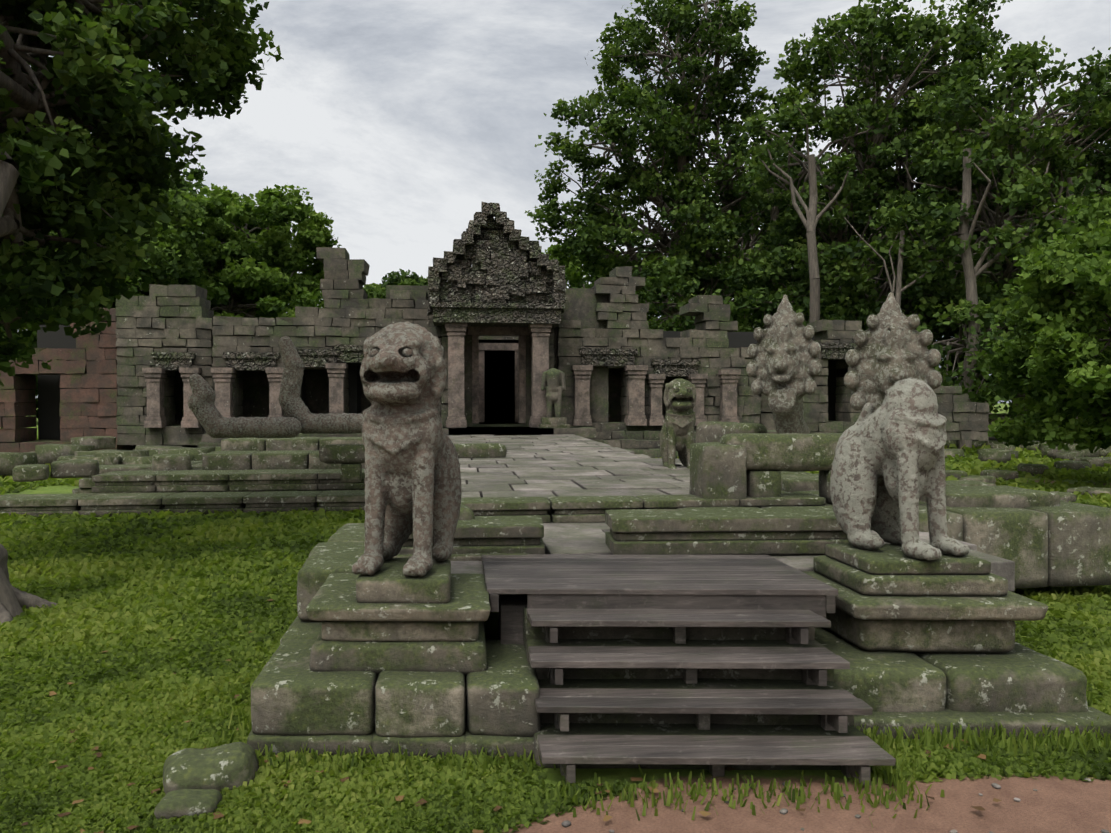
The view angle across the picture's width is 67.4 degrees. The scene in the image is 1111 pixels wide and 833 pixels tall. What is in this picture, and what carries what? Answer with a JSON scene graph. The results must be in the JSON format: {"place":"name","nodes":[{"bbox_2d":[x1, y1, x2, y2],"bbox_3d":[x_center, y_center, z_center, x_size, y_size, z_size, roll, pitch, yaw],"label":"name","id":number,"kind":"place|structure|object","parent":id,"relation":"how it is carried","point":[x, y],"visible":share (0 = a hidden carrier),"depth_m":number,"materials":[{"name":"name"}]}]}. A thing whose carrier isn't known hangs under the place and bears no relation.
{"place":"outdoors","nodes":[
{"label":"outdoors","id":0,"kind":"place"},
{"bbox_2d":[188,373,301,437],"bbox_3d":[-5.628,-0.192,15.123,1.978,1.177,0.389,0,1,-7],"label":"naga balustrade","id":1,"kind":"object","parent":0,"point":[213,421],"visible":1,"depth_m":14.97,"materials":[{"name":"stone"}]},
{"bbox_2d":[278,336,362,433],"bbox_3d":[-4.165,-0.583,15.597,1.978,1.821,0.389,0,1,-7],"label":"naga balustrade","id":2,"kind":"object","parent":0,"point":[291,403],"visible":0.94,"depth_m":15.40,"materials":[{"name":"stone"}]},
{"bbox_2d":[115,247,989,458],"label":"gopura walls","id":3,"kind":"structure","parent":0,"point":[610,312],"depth_m":29.56,"materials":[{"name":"grey stone"}]},
{"bbox_2d":[142,323,740,427],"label":"stone columns","id":4,"kind":"structure","parent":3,"relation":"attached to","point":[456,418],"depth_m":28.50,"materials":[{"name":"grey stone"}]},
{"bbox_2d":[151,202,856,376],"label":"carved pediment","id":5,"kind":"structure","parent":3,"relation":"attached to","point":[513,278],"depth_m":28.15,"materials":[{"name":"grey stone"}]},
{"bbox_2d":[0,433,1110,832],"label":"grass","id":6,"kind":"structure","parent":0,"point":[134,599],"depth_m":6.20,"materials":[{"name":"green plant"}]},
{"bbox_2d":[677,421,1110,587],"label":"stone blocks","id":7,"kind":"structure","parent":6,"relation":"on","point":[1039,538],"depth_m":9.16,"materials":[{"name":"grey stone"}]},
{"bbox_2d":[660,378,696,468],"bbox_3d":[2.050,0.141,13.914,0.549,1.544,1.022,0,1,-2],"label":"guardian lion","id":8,"kind":"object","parent":7,"relation":"on","point":[677,430],"visible":0.9,"depth_m":13.61},
{"bbox_2d":[746,294,821,433],"bbox_3d":[3.445,-0.628,11.879,1.262,2.196,0.985,-1,1,-41],"label":"naga statue","id":9,"kind":"object","parent":7,"relation":"on","point":[784,367],"visible":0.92,"depth_m":11.55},
{"bbox_2d":[0,403,1110,832],"bbox_3d":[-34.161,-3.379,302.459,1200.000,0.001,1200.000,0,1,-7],"label":"ground","id":10,"kind":"structure","parent":0,"point":[1062,805],"depth_m":4.33,"materials":[{"name":"brown soil"}]},
{"bbox_2d":[0,544,57,624],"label":"roots","id":11,"kind":"object","parent":10,"relation":"on","point":[28,600],"visible":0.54,"depth_m":8.29,"materials":[{"name":"grey wood"}]},
{"bbox_2d":[24,375,37,417],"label":"forest edge","id":12,"kind":"object","parent":10,"relation":"on","point":[36,390],"depth_m":80.97,"materials":[{"name":"green plant"}]},
{"bbox_2d":[0,308,132,452],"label":"laterite wall","id":13,"kind":"structure","parent":10,"relation":"on","point":[87,368],"depth_m":28.88,"materials":[{"name":"brown stone"}]},
{"bbox_2d":[0,173,215,359],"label":"tree","id":14,"kind":"object","parent":10,"relation":"on","point":[181,267],"depth_m":38.95,"materials":[{"name":"green plant"}]},
{"bbox_2d":[0,0,283,616],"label":"overhanging tree","id":15,"kind":"object","parent":10,"relation":"on","point":[131,168],"depth_m":10.05,"materials":[{"name":"green plant"}]},
{"bbox_2d":[168,157,209,200],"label":"tree","id":16,"kind":"object","parent":10,"relation":"on","point":[196,174],"depth_m":79.75,"materials":[{"name":"green plant"}]},
{"bbox_2d":[154,742,258,818],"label":"stone block","id":17,"kind":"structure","parent":10,"relation":"on","point":[193,778],"depth_m":4.46,"materials":[{"name":"stone"}]},
{"bbox_2d":[141,183,341,317],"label":"tree","id":18,"kind":"object","parent":10,"relation":"on","point":[274,293],"depth_m":45.91,"materials":[{"name":"green plant"}]},
{"bbox_2d":[214,212,324,317],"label":"forest edge","id":19,"kind":"object","parent":10,"relation":"on","point":[218,219],"depth_m":84.21,"materials":[{"name":"green plant"}]},
{"bbox_2d":[363,269,428,298],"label":"tree","id":20,"kind":"object","parent":10,"relation":"on","point":[373,290],"visible":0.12,"depth_m":70.10,"materials":[{"name":"green plant"}]},
{"bbox_2d":[37,325,854,448],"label":"doorways","id":21,"kind":"structure","parent":10,"relation":"on","point":[499,377],"depth_m":32.29,"materials":[{"name":"black"}]},
{"bbox_2d":[538,417,569,427],"bbox_3d":[-0.069,0.268,27.983,1.000,0.475,0.900,0,1,-7],"label":"statue pedestal","id":22,"kind":"object","parent":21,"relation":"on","point":[553,422],"visible":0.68,"depth_m":27.61,"materials":[{"name":"stone"}]},
{"bbox_2d":[541,368,565,417],"bbox_3d":[-0.068,-0.750,27.966,0.847,1.750,0.460,0,1,1],"label":"dvarapala statue","id":23,"kind":"object","parent":22,"relation":"on","point":[552,377],"visible":0.98,"depth_m":27.84,"materials":[{"name":"stone"}]},
{"bbox_2d":[20,524,1087,832],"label":"fallen leaves","id":24,"kind":"object","parent":10,"relation":"on","point":[496,808],"visible":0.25,"depth_m":4.38,"materials":[{"name":"brown plant"}]},
{"bbox_2d":[0,413,1110,517],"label":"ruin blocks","id":25,"kind":"structure","parent":10,"relation":"on","point":[230,474],"depth_m":16.86,"materials":[{"name":"stone"}]},
{"bbox_2d":[541,241,656,322],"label":"tree","id":26,"kind":"object","parent":10,"relation":"on","point":[572,277],"depth_m":60.37,"materials":[{"name":"green plant"}]},
{"bbox_2d":[399,493,849,554],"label":"terrace steps","id":27,"kind":"structure","parent":10,"relation":"on","point":[658,525],"depth_m":7.12,"materials":[{"name":"stone"}]},
{"bbox_2d":[319,443,506,481],"bbox_3d":[-2.691,0.872,15.894,3.516,0.714,0.428,0,1,-10],"label":"broken naga rail","id":28,"kind":"object","parent":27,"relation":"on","point":[350,458],"visible":0.52,"depth_m":15.55,"materials":[{"name":"stone"}]},
{"bbox_2d":[209,503,1110,826],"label":"tall weeds","id":29,"kind":"object","parent":10,"relation":"on","point":[1069,739],"visible":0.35,"depth_m":4.75,"materials":[{"name":"green plant"}]},
{"bbox_2d":[565,243,763,330],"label":"tree","id":30,"kind":"object","parent":10,"relation":"on","point":[587,284],"depth_m":73.47,"materials":[{"name":"green plant"}]},
{"bbox_2d":[247,504,1110,769],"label":"terrace base","id":31,"kind":"object","parent":10,"relation":"on","point":[295,700],"visible":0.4,"depth_m":5.21,"materials":[{"name":"stone"}]},
{"bbox_2d":[306,543,1047,674],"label":"statue pedestals","id":32,"kind":"object","parent":31,"relation":"on","point":[388,616],"visible":0.85,"depth_m":5.57,"materials":[{"name":"stone"}]},
{"bbox_2d":[352,321,461,576],"bbox_3d":[-1.002,0.191,5.782,0.590,1.660,1.099,0,1,7],"label":"guardian lion","id":33,"kind":"object","parent":32,"relation":"on","point":[412,480],"visible":1,"depth_m":5.46},
{"bbox_2d":[830,378,969,559],"bbox_3d":[2.509,0.354,6.248,0.549,1.285,1.013,-1,1,-31],"label":"guardian lion","id":34,"kind":"object","parent":32,"relation":"on","point":[888,469],"visible":1,"depth_m":6.04,"materials":[{"name":"stone"}]},
{"bbox_2d":[525,0,832,331],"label":"tree","id":35,"kind":"object","parent":10,"relation":"on","point":[683,269],"depth_m":49.43,"materials":[{"name":"green plant"}]},
{"bbox_2d":[482,554,895,784],"bbox_3d":[0.706,1.582,5.710,2.343,0.852,2.658,0,1,-7],"label":"wooden stair","id":36,"kind":"object","parent":10,"relation":"on","point":[679,594],"visible":0.85,"depth_m":5.25,"materials":[{"name":"grey wood"}]},
{"bbox_2d":[718,172,869,319],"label":"tree","id":37,"kind":"object","parent":10,"relation":"on","point":[769,231],"depth_m":79.20,"materials":[{"name":"green plant"}]},
{"bbox_2d":[562,777,1108,832],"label":"path pebbles","id":38,"kind":"object","parent":10,"relation":"on","point":[567,823],"visible":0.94,"depth_m":4.27,"materials":[{"name":"stone"}]},
{"bbox_2d":[722,0,1042,384],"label":"tree","id":39,"kind":"object","parent":10,"relation":"on","point":[974,41],"depth_m":42.67,"materials":[{"name":"green plant"}]},
{"bbox_2d":[759,135,1073,449],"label":"bare trees","id":40,"kind":"object","parent":10,"relation":"on","point":[971,272],"visible":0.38,"depth_m":38.26,"materials":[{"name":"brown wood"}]},
{"bbox_2d":[858,186,1032,424],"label":"tree","id":41,"kind":"object","parent":10,"relation":"on","point":[876,267],"depth_m":71.01,"materials":[{"name":"green plant"}]},
{"bbox_2d":[865,36,1110,426],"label":"tree","id":42,"kind":"object","parent":10,"relation":"on","point":[946,166],"depth_m":37.05,"materials":[{"name":"green plant"}]},
{"bbox_2d":[975,196,1110,452],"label":"tree","id":43,"kind":"object","parent":10,"relation":"on","point":[1065,377],"depth_m":19.63,"materials":[{"name":"green plant"}]},
{"bbox_2d":[22,0,1110,402],"label":"sky","id":44,"kind":"structure","parent":0,"point":[398,119],"materials":[{"name":"grey"}]},
{"bbox_2d":[447,434,1014,595],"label":"stone pavement","id":45,"kind":"structure","parent":0,"point":[546,466],"depth_m":11.72,"materials":[{"name":"stone"}]},
{"bbox_2d":[844,292,942,412],"bbox_3d":[3.737,-0.369,9.495,1.048,2.034,1.278,0,1,5],"label":"naga statue","id":46,"kind":"object","parent":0,"point":[886,353],"visible":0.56,"depth_m":9.12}
]}

